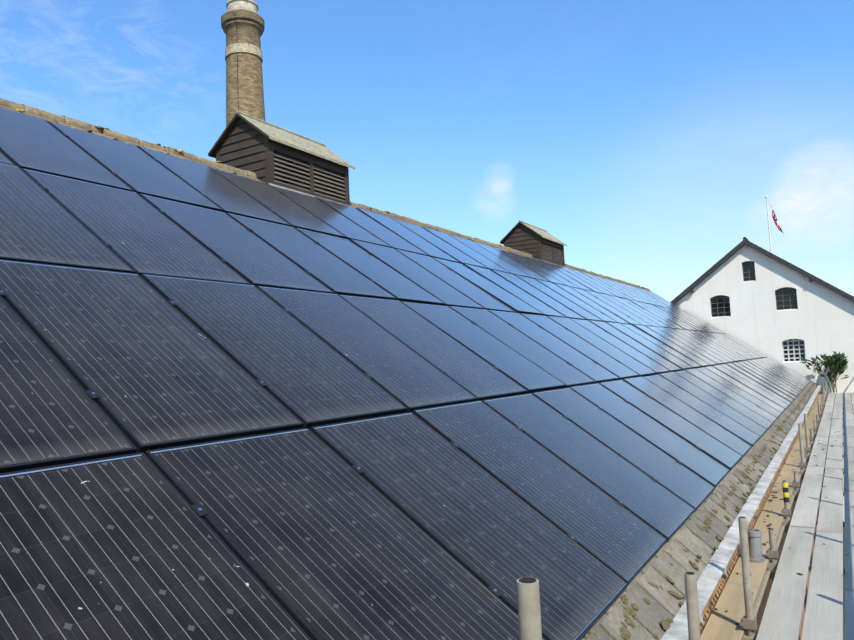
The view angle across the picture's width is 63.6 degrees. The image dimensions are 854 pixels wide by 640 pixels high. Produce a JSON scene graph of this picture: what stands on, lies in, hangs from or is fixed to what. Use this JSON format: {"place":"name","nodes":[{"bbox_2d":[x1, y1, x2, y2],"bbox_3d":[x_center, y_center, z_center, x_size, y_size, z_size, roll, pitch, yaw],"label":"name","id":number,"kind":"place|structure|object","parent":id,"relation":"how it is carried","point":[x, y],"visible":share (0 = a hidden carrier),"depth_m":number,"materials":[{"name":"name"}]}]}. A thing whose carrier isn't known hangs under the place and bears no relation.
{"place":"outdoors","nodes":[
{"label":"outdoors","id":0,"kind":"place"},
{"bbox_2d":[0,0,853,301],"label":"sky","id":1,"kind":"structure","parent":0,"point":[648,138],"materials":[{"name":"blue"}]},
{"bbox_2d":[700,427,823,639],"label":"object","id":2,"kind":"structure","parent":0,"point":[764,603],"depth_m":8.51,"materials":[{"name":"grey"}]},
{"bbox_2d":[0,105,817,639],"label":"roof slates","id":3,"kind":"object","parent":2,"relation":"on","point":[648,603],"visible":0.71,"depth_m":4.77,"materials":[{"name":"grey stone"}]},
{"bbox_2d":[208,110,354,206],"bbox_3d":[-2.106,-2.278,10.445,1.300,1.294,1.930,-5,-4,31],"label":"ridge vent","id":4,"kind":"object","parent":3,"relation":"on","point":[273,154],"visible":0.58,"depth_m":9.88,"materials":[{"name":"black wood"}]},
{"bbox_2d":[0,98,649,290],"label":"ridge tiles","id":5,"kind":"object","parent":3,"relation":"on","point":[89,127],"visible":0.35,"depth_m":8.44,"materials":[{"name":"stone"}]},
{"bbox_2d":[0,107,810,639],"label":"solar array","id":6,"kind":"object","parent":3,"relation":"on","point":[234,407],"visible":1,"depth_m":4.00,"materials":[{"name":"black"}]},
{"bbox_2d":[500,220,566,266],"bbox_3d":[3.006,-1.960,18.918,1.300,1.294,1.930,-5,-4,31],"label":"ridge vent","id":7,"kind":"object","parent":3,"relation":"on","point":[539,243],"visible":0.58,"depth_m":18.27,"materials":[{"name":"black wood"}]},
{"bbox_2d":[661,385,821,639],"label":"gutter","id":8,"kind":"object","parent":2,"relation":"attached to","point":[710,577],"visible":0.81,"depth_m":4.99,"materials":[{"name":"grey metal"}]},
{"bbox_2d":[675,245,853,521],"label":"building wall","id":9,"kind":"structure","parent":0,"point":[820,320],"depth_m":26.60,"materials":[{"name":"white paint"}]},
{"bbox_2d":[710,261,805,362],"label":"windows","id":10,"kind":"structure","parent":9,"relation":"in","point":[793,349],"depth_m":26.69,"materials":[{"name":"black glass"}]},
{"bbox_2d":[671,237,853,304],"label":"roof edge","id":11,"kind":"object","parent":9,"relation":"on","point":[714,267],"depth_m":26.90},
{"bbox_2d":[765,195,771,252],"bbox_3d":[18.876,-4.517,37.921,0.140,4.750,0.140,-5,-4,31],"label":"flag pole","id":12,"kind":"object","parent":11,"relation":"attached to","point":[766,196],"visible":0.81,"depth_m":37.95,"materials":[{"name":"white metal"}]},
{"bbox_2d":[768,202,783,234],"bbox_3d":[19.226,-5.572,37.989,0.685,2.152,0.290,-5,-4,31],"label":"flag","id":13,"kind":"object","parent":12,"relation":"attached to","point":[774,217],"visible":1,"depth_m":38.00,"materials":[{"name":"fabric"}]},
{"bbox_2d":[799,351,849,392],"bbox_3d":[14.570,1.910,25.262,1.602,1.510,1.099,-5,-4,31],"label":"buddleia shrub","id":14,"kind":"object","parent":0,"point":[836,363],"visible":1,"depth_m":25.05,"materials":[{"name":"green plant"}]},
{"bbox_2d":[843,527,844,639],"bbox_3d":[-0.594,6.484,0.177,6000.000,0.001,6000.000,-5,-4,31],"label":"ground","id":15,"kind":"structure","parent":0,"point":[844,583],"depth_m":18.45,"materials":[{"name":"grey"}]},
{"bbox_2d":[221,0,264,126],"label":"chimney","id":16,"kind":"object","parent":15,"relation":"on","point":[243,24],"visible":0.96,"depth_m":27.87,"materials":[{"name":"brick"}]},
{"bbox_2d":[516,383,853,639],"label":"scaffold tubes","id":17,"kind":"object","parent":15,"relation":"on","point":[529,609],"visible":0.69,"depth_m":4.28},
{"bbox_2d":[699,392,818,632],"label":"brick wall","id":18,"kind":"structure","parent":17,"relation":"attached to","point":[728,566],"depth_m":5.63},
{"bbox_2d":[701,393,822,639],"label":"wooden planks","id":19,"kind":"object","parent":17,"relation":"on","point":[720,624],"visible":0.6,"depth_m":5.42,"materials":[{"name":"beige wood"}]},
{"bbox_2d":[747,529,764,561],"bbox_3d":[2.718,1.867,5.714,0.132,0.242,0.132,-5,-4,31],"label":"pipe sleeve","id":20,"kind":"object","parent":19,"relation":"on","point":[755,545],"visible":0.85,"depth_m":5.67,"materials":[{"name":"grey plastic"}]},
{"bbox_2d":[714,394,851,624],"bbox_3d":[7.739,2.217,12.917,1.420,0.019,29.131,-5,-4,31],"label":"debris","id":21,"kind":"object","parent":19,"relation":"on","point":[800,574],"visible":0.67,"depth_m":8.04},
{"bbox_2d":[756,392,853,639],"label":"scaffold boards","id":22,"kind":"object","parent":17,"relation":"on","point":[783,612],"visible":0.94,"depth_m":5.88,"materials":[{"name":"grey wood"}]}
]}

